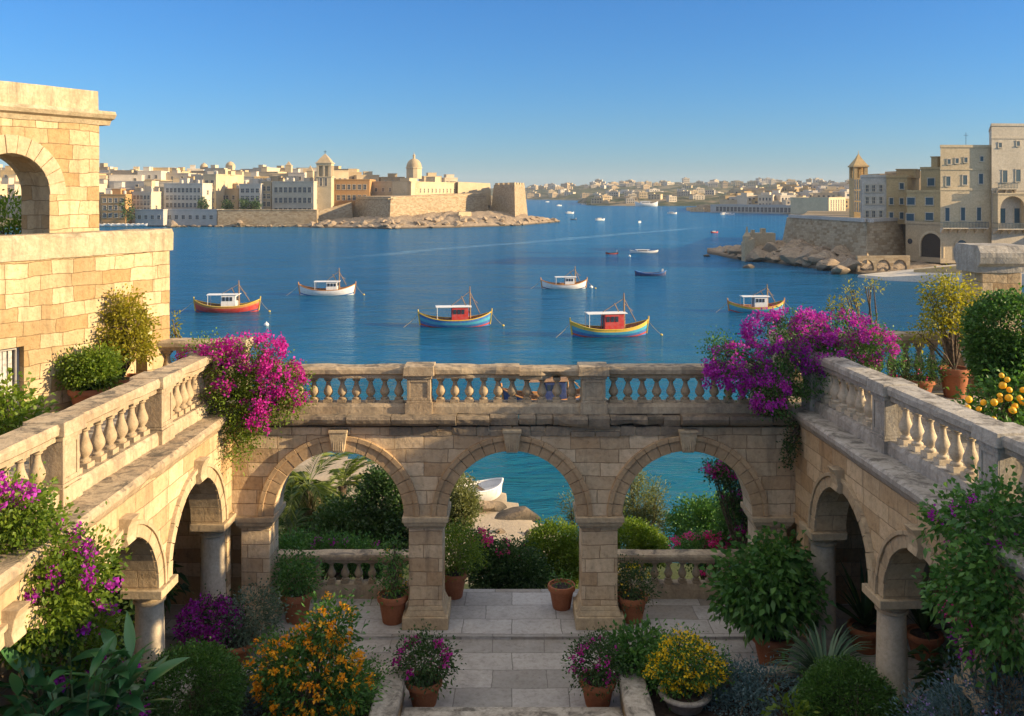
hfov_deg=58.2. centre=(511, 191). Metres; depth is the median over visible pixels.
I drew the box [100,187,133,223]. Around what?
waterfront house
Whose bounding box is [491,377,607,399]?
fishing boat
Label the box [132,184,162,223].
waterfront house
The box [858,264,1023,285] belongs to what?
quay ramp
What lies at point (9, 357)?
window
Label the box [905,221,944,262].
quay curtain wall
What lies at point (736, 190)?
hillside house
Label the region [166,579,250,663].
potted plant
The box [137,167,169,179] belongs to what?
town house
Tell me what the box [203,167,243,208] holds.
waterfront house
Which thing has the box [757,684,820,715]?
shrub
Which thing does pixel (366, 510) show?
dark shrub
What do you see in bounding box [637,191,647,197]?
hillside house
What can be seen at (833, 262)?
boulder
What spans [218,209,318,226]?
quay wall
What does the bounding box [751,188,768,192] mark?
hillside house
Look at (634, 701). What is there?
stair parapet
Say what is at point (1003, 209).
window
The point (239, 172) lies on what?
town house
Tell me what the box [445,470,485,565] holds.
slim tree
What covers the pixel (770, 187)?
hillside house
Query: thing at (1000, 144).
window
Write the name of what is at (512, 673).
courtyard paving
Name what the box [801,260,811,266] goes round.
boulder
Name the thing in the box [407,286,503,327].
fishing boat
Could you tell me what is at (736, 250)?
boulder
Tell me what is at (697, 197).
hillside house
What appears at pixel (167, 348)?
balustrade
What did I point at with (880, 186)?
window
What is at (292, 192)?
waterfront house
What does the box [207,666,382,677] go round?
bed kerb
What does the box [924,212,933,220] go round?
window
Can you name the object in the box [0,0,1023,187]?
sky
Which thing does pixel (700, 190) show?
hillside house
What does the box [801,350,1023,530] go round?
balustrade
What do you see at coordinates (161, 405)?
balustrade
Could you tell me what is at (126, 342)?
potted plant
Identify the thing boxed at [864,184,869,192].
window
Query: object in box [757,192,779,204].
hillside house
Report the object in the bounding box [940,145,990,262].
tall palace
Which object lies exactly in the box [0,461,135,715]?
bougainvillea
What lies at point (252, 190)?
waterfront house
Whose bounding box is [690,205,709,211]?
harbour fort
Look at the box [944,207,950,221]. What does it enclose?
window
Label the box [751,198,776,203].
hillside house
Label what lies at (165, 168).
town house
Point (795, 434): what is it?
hanging ivy
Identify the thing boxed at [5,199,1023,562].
sea
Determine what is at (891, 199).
window
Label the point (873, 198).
window
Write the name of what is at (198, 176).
town house
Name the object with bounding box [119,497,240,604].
terrace wall
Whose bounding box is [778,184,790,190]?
hillside house
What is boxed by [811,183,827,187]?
hillside house
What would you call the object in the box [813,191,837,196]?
hillside house
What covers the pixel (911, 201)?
window
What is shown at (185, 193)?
waterfront house
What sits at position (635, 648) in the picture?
shrub
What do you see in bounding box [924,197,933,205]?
window
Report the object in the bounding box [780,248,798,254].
boulder
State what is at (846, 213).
town terrace
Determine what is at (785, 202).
hillside house
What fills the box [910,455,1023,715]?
climbing plant
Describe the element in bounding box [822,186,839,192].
hillside house
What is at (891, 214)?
window
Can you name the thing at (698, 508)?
dark shrub
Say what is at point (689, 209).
shore
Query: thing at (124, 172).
town house
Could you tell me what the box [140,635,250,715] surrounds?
boxwood ball
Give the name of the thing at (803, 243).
boulder
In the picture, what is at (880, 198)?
window
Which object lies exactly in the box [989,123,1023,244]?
tall palace
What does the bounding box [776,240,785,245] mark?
boulder
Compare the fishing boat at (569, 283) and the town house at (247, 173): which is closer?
the fishing boat at (569, 283)
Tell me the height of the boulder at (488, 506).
0.667 m
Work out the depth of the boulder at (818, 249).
189.15 m
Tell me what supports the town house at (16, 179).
on the town shore at (489, 207)
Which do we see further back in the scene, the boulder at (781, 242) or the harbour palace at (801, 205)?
the harbour palace at (801, 205)
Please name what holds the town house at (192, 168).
on the town shore at (489, 207)
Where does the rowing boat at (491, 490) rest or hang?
on the garden ground at (511, 527)
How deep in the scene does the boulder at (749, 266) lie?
182.79 m
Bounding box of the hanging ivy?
[757,395,802,471]
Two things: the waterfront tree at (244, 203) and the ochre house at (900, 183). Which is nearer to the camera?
the ochre house at (900, 183)
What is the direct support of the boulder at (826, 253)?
on the shore at (898, 265)
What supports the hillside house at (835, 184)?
on the shore at (689, 209)
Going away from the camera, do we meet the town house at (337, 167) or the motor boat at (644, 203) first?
the town house at (337, 167)
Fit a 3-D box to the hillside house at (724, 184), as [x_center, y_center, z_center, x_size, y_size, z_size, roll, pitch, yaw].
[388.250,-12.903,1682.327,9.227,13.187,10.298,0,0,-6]
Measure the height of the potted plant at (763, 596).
2.860 m
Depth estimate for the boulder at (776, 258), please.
194.79 m
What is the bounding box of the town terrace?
[805,211,905,245]
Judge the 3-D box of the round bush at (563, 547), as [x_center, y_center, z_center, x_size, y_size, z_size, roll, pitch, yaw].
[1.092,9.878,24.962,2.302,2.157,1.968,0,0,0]
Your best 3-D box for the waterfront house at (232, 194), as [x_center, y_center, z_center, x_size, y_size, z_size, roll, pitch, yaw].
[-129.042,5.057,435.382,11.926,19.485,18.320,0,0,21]
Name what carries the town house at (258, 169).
on the town shore at (489, 207)
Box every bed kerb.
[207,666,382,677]
[660,666,804,677]
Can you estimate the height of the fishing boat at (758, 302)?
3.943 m
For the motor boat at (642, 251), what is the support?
on the sea
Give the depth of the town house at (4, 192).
428.69 m
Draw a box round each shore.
[0,195,492,225]
[686,207,848,214]
[707,245,955,274]
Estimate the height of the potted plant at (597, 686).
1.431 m
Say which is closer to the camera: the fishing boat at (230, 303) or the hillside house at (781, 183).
the fishing boat at (230, 303)
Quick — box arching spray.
[824,275,889,369]
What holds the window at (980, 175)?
in the tall palace at (965, 193)
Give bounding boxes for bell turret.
[285,161,292,171]
[307,165,313,177]
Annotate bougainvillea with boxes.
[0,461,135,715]
[171,327,316,475]
[667,486,747,579]
[693,300,915,420]
[698,455,747,548]
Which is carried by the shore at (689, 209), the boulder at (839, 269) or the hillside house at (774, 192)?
the hillside house at (774, 192)
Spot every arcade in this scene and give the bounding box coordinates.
[0,407,236,714]
[230,413,795,629]
[790,407,1023,715]
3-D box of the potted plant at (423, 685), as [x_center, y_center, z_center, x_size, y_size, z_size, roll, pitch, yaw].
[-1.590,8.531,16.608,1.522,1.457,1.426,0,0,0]
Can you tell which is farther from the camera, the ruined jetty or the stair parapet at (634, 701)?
the ruined jetty
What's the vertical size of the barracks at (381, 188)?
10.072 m
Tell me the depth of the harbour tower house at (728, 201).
694.83 m
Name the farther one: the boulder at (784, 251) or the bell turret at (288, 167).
the bell turret at (288, 167)
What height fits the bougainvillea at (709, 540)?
2.710 m
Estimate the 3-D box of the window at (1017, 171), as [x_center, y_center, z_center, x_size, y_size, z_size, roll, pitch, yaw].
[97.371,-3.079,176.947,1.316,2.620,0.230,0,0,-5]
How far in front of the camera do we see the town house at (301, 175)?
552.62 m
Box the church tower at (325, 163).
[315,150,334,209]
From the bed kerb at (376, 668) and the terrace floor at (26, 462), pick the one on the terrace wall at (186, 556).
the terrace floor at (26, 462)
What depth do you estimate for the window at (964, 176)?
177.14 m
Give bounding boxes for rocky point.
[298,211,559,228]
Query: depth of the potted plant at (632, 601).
19.60 m
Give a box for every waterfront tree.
[117,197,135,222]
[196,196,209,208]
[220,199,234,208]
[238,197,252,208]
[248,197,262,208]
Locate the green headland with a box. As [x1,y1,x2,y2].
[578,191,725,205]
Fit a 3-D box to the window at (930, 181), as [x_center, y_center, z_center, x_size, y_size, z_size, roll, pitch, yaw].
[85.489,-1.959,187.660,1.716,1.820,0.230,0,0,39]
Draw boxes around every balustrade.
[0,349,223,529]
[156,337,252,387]
[233,362,792,414]
[278,549,408,598]
[618,549,744,598]
[767,330,971,390]
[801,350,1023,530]
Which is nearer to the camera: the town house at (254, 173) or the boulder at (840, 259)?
the boulder at (840, 259)
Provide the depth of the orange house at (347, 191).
428.00 m
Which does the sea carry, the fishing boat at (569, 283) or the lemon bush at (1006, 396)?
the fishing boat at (569, 283)
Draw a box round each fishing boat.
[179,280,270,312]
[289,268,364,295]
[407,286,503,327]
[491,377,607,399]
[531,268,595,288]
[556,293,662,337]
[718,284,796,312]
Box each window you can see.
[0,347,18,409]
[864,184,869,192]
[864,196,869,204]
[864,210,869,217]
[871,184,876,192]
[871,196,876,204]
[871,210,876,217]
[878,184,883,192]
[878,196,883,204]
[878,210,883,217]
[888,197,893,204]
[889,212,893,217]
[899,182,904,189]
[899,198,904,204]
[899,212,904,219]
[905,213,914,220]
[906,197,915,205]
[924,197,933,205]
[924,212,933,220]
[927,178,934,185]
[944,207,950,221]
[945,176,951,186]
[946,158,951,164]
[954,158,959,163]
[960,207,965,220]
[962,174,967,185]
[963,157,968,162]
[976,207,981,220]
[978,173,983,184]
[979,156,984,161]
[998,142,1002,147]
[1000,207,1005,223]
[1002,170,1008,182]
[1013,207,1020,223]
[1015,140,1020,146]
[1015,169,1020,181]
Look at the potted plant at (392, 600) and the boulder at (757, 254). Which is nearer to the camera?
the potted plant at (392, 600)
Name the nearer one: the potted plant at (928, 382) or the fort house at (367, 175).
the potted plant at (928, 382)
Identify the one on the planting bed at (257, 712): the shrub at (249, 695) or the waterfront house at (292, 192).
the shrub at (249, 695)
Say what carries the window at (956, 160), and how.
in the tall palace at (965, 193)
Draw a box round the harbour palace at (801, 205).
[790,197,845,213]
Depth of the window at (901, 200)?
189.05 m
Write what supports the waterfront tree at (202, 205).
on the town shore at (489, 207)
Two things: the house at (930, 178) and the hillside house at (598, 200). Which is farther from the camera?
the hillside house at (598, 200)
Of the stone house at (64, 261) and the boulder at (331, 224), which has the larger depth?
the boulder at (331, 224)
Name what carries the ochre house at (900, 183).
on the town terrace
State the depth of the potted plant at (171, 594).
18.90 m
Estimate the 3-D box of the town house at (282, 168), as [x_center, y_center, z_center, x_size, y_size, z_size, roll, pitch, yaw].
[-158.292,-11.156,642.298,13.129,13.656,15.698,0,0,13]
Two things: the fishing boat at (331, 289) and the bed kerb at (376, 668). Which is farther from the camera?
the fishing boat at (331, 289)
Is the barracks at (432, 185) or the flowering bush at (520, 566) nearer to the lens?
the flowering bush at (520, 566)
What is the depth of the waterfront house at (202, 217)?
401.59 m
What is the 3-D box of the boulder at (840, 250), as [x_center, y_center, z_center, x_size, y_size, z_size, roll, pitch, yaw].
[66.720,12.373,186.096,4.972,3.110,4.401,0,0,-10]
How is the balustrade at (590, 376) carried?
on the arcade at (598, 462)
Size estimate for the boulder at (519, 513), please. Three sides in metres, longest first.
2.669 x 1.453 x 0.848 m
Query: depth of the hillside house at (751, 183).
1640.54 m
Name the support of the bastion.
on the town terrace
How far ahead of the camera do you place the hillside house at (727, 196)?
713.13 m
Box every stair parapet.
[369,666,406,715]
[618,666,654,715]
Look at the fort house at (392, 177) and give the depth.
473.83 m
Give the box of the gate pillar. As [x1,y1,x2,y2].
[953,243,1023,392]
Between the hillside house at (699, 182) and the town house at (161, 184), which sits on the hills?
the hillside house at (699, 182)
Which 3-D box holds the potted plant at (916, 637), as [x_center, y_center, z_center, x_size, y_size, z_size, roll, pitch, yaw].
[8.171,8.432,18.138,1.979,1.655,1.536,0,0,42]
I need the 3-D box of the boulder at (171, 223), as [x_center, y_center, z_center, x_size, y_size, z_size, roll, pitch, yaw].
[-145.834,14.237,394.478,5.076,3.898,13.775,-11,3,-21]
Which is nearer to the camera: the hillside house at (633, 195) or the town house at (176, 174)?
the town house at (176, 174)
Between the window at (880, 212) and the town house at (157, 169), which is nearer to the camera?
the window at (880, 212)
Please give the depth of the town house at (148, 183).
416.00 m
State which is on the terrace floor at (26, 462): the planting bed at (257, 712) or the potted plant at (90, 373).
the potted plant at (90, 373)
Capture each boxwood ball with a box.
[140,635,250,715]
[789,651,904,715]
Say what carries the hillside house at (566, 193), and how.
on the hills
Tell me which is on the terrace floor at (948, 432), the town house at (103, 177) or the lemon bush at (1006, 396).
the lemon bush at (1006, 396)
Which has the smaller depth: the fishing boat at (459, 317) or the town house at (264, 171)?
the fishing boat at (459, 317)
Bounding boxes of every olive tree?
[555,486,577,530]
[621,470,672,575]
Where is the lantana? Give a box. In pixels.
[236,584,388,715]
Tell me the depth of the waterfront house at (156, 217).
401.97 m
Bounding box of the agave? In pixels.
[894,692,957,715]
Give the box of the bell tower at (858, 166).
[848,151,868,216]
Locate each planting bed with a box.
[177,677,377,715]
[648,677,841,715]
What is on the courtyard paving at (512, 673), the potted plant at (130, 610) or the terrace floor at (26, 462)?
the potted plant at (130, 610)
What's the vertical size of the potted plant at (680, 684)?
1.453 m
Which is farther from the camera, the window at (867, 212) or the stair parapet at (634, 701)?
the window at (867, 212)
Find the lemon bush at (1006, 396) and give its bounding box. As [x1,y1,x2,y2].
[946,361,1023,425]
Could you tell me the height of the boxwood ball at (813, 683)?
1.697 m
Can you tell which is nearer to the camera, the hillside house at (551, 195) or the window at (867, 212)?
the window at (867, 212)
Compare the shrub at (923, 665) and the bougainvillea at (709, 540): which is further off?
the bougainvillea at (709, 540)
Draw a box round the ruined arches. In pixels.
[856,255,909,271]
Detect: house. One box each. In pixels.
[0,81,173,418]
[0,166,15,177]
[0,175,18,183]
[0,184,6,216]
[2,178,20,216]
[99,163,117,169]
[99,167,112,172]
[99,175,108,185]
[99,180,108,187]
[99,184,106,217]
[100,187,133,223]
[105,182,134,193]
[109,175,144,180]
[109,181,158,187]
[110,170,142,174]
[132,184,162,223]
[135,181,163,208]
[135,209,167,225]
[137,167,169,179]
[153,167,171,170]
[159,182,178,186]
[162,167,183,172]
[164,176,212,208]
[166,170,195,179]
[168,209,218,225]
[170,168,190,172]
[187,165,203,170]
[191,171,204,173]
[193,174,202,182]
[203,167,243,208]
[205,165,227,173]
[225,182,243,208]
[227,165,248,171]
[235,172,250,175]
[236,171,243,174]
[239,178,266,208]
[244,171,258,179]
[253,165,279,171]
[254,176,268,178]
[259,167,286,175]
[261,176,283,208]
[270,173,287,177]
[272,176,317,208]
[277,166,296,172]
[288,169,306,180]
[334,166,358,171]
[334,179,375,213]
[347,169,361,178]
[354,171,378,180]
[379,173,404,180]
[419,173,441,181]
[442,174,457,181]
[549,193,557,197]
[553,186,566,189]
[561,183,569,188]
[564,191,575,195]
[580,193,589,197]
[591,196,608,204]
[600,194,609,200]
[609,191,618,196]
[625,183,635,186]
[625,197,638,203]
[626,193,636,196]
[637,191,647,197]
[641,184,649,188]
[646,188,662,191]
[648,193,662,199]
[652,182,660,186]
[663,182,674,185]
[666,195,676,201]
[681,190,690,196]
[682,177,689,182]
[682,185,692,187]
[689,194,704,199]
[694,187,704,192]
[696,180,704,184]
[705,189,714,194]
[708,183,717,186]
[719,193,734,203]
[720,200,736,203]
[721,181,727,187]
[729,188,746,192]
[734,180,743,185]
[735,191,750,195]
[737,193,757,204]
[743,186,757,189]
[747,180,755,186]
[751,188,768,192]
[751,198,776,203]
[753,191,763,194]
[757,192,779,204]
[758,181,766,184]
[762,178,772,183]
[762,190,779,194]
[764,185,782,190]
[769,179,777,184]
[775,193,795,204]
[776,182,798,186]
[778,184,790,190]
[782,198,789,204]
[786,187,800,191]
[798,182,811,186]
[799,186,815,191]
[801,190,817,196]
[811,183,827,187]
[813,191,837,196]
[815,186,825,192]
[822,183,841,186]
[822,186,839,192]
[833,189,848,198]
[839,182,848,185]
[854,175,885,217]
[885,171,920,189]
[886,169,920,223]
[905,190,939,221]
[920,156,939,189]
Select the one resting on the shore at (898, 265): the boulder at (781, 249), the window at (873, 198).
the boulder at (781, 249)
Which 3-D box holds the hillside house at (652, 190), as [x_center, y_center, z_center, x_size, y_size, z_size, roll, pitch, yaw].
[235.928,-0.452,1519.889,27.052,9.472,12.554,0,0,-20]
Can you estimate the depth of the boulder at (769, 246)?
200.24 m
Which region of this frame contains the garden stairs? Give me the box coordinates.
[401,707,622,715]
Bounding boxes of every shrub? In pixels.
[0,187,20,234]
[0,367,60,463]
[215,647,273,715]
[298,459,408,579]
[324,638,393,715]
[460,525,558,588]
[594,613,671,693]
[663,485,736,579]
[691,644,801,715]
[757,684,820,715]
[907,632,1023,715]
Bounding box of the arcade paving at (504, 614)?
[111,589,954,639]
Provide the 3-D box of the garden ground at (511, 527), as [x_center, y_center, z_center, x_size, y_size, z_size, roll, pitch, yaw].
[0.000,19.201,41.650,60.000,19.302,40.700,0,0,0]
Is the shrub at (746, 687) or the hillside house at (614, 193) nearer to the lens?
the shrub at (746, 687)
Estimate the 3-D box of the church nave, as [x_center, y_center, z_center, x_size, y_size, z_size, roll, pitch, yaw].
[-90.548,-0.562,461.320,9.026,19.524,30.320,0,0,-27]
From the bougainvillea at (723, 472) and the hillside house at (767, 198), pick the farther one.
the hillside house at (767, 198)
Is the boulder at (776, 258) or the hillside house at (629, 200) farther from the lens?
the hillside house at (629, 200)
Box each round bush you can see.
[520,516,578,588]
[618,510,673,578]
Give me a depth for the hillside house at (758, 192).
696.54 m
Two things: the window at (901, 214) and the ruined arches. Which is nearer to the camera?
the ruined arches
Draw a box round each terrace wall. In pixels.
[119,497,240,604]
[786,504,928,603]
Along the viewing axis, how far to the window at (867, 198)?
190.72 m
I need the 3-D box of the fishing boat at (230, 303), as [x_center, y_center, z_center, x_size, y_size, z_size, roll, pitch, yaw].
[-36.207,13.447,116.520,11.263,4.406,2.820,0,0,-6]
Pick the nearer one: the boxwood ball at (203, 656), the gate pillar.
the boxwood ball at (203, 656)
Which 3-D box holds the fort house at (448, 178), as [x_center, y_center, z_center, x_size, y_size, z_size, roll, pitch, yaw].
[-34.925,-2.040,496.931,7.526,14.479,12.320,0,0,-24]
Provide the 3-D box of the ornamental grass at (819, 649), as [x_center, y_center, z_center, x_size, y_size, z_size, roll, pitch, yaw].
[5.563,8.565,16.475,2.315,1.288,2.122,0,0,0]
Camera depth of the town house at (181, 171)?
632.51 m
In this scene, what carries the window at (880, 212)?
in the corner house at (872, 197)
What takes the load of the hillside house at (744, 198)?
on the shore at (689, 209)
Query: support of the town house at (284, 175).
on the town shore at (489, 207)
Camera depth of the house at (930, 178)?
188.06 m
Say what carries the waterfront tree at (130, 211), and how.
on the town shore at (489, 207)
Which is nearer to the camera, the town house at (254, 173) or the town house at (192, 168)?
the town house at (254, 173)
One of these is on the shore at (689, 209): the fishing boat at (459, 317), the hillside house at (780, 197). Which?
the hillside house at (780, 197)
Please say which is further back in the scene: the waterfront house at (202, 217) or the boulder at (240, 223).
the waterfront house at (202, 217)
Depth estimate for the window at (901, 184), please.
189.03 m
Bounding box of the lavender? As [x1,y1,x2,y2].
[878,644,1023,715]
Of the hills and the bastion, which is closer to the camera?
the bastion
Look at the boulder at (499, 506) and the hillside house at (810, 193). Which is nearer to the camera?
the boulder at (499, 506)
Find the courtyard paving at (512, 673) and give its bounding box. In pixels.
[0,640,1022,715]
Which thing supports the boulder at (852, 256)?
on the shore at (898, 265)
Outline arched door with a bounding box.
[954,238,968,244]
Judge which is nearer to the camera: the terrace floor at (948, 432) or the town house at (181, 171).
the terrace floor at (948, 432)
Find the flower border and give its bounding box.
[278,524,384,579]
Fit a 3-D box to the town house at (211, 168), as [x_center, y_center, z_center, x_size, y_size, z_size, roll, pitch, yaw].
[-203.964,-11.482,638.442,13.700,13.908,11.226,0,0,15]
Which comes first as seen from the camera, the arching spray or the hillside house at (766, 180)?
the arching spray
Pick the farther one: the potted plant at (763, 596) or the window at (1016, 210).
the window at (1016, 210)
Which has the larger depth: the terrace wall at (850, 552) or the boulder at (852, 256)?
the boulder at (852, 256)
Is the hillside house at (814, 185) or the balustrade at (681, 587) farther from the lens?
the hillside house at (814, 185)
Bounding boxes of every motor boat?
[630,249,657,252]
[635,201,657,205]
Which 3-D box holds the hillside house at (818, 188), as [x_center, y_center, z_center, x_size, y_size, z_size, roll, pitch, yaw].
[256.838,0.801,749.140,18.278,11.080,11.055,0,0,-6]
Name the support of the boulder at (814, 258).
on the shore at (898, 265)
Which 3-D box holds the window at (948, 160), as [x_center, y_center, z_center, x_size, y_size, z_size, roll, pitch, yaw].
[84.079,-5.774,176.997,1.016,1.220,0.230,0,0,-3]
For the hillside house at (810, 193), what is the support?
on the shore at (689, 209)
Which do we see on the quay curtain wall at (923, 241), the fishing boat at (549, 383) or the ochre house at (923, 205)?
the ochre house at (923, 205)
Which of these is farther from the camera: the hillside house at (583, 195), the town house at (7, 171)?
the hillside house at (583, 195)
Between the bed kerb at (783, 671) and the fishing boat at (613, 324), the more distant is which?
the fishing boat at (613, 324)
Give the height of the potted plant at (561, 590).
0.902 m
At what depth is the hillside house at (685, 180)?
1948.60 m
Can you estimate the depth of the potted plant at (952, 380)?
20.52 m
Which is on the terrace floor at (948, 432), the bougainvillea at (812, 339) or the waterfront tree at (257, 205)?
the bougainvillea at (812, 339)
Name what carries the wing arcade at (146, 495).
on the arcade paving at (504, 614)
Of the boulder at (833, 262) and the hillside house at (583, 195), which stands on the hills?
the hillside house at (583, 195)
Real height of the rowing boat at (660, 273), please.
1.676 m
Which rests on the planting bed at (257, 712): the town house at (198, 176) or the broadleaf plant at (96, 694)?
the broadleaf plant at (96, 694)
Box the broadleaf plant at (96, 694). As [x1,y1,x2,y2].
[0,611,189,715]
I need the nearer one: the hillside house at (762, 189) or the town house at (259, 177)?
the town house at (259, 177)
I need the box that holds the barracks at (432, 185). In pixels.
[392,177,456,194]
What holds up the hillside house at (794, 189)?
on the shore at (689, 209)
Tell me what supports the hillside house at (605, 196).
on the green headland
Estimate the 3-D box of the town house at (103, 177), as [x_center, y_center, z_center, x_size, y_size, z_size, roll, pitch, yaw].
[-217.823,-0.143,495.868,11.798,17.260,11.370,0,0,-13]
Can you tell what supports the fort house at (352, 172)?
on the town shore at (489, 207)
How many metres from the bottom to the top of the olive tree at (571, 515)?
3.269 m
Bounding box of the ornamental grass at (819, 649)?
[764,619,875,715]
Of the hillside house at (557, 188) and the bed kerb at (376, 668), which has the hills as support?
the hillside house at (557, 188)
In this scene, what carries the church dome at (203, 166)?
on the town house at (199, 172)
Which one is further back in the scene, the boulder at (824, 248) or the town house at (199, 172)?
the town house at (199, 172)
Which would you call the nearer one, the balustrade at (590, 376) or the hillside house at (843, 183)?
the balustrade at (590, 376)
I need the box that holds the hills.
[490,182,811,199]
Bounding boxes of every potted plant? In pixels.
[48,339,132,404]
[84,588,134,684]
[90,283,162,388]
[99,563,121,612]
[105,552,190,630]
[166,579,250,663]
[195,578,293,664]
[267,536,326,624]
[368,526,411,625]
[382,618,466,706]
[445,511,494,599]
[548,562,577,610]
[561,621,634,706]
[615,551,666,624]
[631,618,742,715]
[699,521,836,665]
[836,559,876,654]
[885,345,959,392]
[900,266,989,398]
[906,579,950,662]
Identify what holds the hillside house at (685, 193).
on the green headland
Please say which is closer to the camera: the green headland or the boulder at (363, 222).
the boulder at (363, 222)
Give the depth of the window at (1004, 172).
176.75 m
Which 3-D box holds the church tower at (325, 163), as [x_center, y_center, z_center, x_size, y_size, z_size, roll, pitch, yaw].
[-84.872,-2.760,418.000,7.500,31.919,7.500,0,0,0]
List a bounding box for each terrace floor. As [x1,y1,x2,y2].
[8,392,227,476]
[848,390,999,472]
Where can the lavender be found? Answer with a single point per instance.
(934, 701)
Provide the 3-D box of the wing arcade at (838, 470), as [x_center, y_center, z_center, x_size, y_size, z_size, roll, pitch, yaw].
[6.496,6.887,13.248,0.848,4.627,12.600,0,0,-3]
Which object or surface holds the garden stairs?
on the courtyard paving at (512, 673)
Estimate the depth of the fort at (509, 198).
424.92 m
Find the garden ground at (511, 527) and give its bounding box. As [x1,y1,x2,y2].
[278,454,704,588]
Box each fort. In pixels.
[319,181,527,220]
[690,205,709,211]
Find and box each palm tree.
[278,451,359,578]
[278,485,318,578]
[295,455,385,579]
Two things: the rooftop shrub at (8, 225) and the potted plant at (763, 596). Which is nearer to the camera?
the potted plant at (763, 596)
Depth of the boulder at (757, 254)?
199.17 m
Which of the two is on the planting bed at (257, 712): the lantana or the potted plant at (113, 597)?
the lantana
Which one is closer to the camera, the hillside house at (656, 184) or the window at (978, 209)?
the window at (978, 209)
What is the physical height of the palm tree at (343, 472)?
4.377 m
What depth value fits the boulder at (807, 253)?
185.93 m
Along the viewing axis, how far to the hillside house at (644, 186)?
1746.35 m
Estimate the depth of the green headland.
1037.39 m
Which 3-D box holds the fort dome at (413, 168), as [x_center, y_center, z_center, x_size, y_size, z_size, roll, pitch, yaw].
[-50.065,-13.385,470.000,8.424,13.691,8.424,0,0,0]
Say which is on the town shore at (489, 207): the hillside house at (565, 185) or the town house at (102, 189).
the town house at (102, 189)
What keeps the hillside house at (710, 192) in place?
on the green headland
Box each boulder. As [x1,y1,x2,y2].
[166,220,177,227]
[237,220,243,225]
[326,222,335,226]
[359,220,367,224]
[477,500,493,512]
[489,501,506,511]
[494,528,504,533]
[495,506,539,521]
[728,246,740,254]
[743,264,754,267]
[746,248,769,261]
[761,242,777,251]
[765,254,773,259]
[770,255,780,261]
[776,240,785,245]
[776,246,786,251]
[779,251,800,265]
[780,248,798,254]
[784,241,800,247]
[788,238,803,242]
[794,248,819,261]
[795,241,813,246]
[800,247,822,252]
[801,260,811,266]
[807,254,825,263]
[813,250,831,264]
[816,260,831,270]
[819,246,829,249]
[821,259,839,268]
[831,245,850,255]
[831,265,849,274]
[836,257,846,261]
[844,258,864,270]
[847,255,855,259]
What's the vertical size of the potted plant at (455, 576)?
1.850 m
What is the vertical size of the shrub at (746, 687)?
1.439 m
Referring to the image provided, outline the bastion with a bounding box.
[783,214,905,263]
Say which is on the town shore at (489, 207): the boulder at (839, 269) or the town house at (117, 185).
the town house at (117, 185)
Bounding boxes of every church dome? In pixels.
[200,163,207,168]
[225,161,234,167]
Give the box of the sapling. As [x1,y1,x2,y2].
[170,310,183,337]
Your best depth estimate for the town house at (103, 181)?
439.38 m
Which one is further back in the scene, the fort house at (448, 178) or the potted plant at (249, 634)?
the fort house at (448, 178)
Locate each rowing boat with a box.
[457,478,503,500]
[634,269,666,275]
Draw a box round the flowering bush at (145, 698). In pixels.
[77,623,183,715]
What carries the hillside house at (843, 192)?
on the shore at (689, 209)
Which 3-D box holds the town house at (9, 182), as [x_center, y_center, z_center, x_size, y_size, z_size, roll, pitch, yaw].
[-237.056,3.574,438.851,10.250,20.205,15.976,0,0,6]
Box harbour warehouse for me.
[710,204,789,213]
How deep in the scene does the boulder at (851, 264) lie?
170.34 m
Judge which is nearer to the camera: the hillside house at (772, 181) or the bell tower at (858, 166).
the bell tower at (858, 166)
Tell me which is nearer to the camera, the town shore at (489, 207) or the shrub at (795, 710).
the shrub at (795, 710)
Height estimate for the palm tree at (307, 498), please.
3.978 m
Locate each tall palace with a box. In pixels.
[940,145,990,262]
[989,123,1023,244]
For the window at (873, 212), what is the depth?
190.47 m
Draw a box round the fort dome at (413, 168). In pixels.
[406,154,421,178]
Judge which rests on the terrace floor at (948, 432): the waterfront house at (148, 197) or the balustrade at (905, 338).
the balustrade at (905, 338)
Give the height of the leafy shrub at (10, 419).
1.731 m
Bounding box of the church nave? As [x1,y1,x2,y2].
[315,170,348,180]
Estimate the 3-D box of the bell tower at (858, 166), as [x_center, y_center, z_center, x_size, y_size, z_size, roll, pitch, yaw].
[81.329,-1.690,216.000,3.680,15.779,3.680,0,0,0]
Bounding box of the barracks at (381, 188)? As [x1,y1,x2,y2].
[372,181,419,195]
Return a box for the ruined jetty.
[741,227,775,261]
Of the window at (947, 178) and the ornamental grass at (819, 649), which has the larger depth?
the window at (947, 178)
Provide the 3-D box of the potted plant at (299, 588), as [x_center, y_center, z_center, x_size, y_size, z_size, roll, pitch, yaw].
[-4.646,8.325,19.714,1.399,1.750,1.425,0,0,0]
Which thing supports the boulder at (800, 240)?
on the shore at (898, 265)
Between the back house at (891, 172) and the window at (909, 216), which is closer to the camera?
the window at (909, 216)
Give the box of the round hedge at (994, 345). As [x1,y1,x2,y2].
[955,283,1023,408]
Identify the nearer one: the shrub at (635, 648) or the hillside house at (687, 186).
the shrub at (635, 648)
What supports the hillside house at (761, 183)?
on the hills
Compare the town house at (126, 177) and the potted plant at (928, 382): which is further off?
the town house at (126, 177)

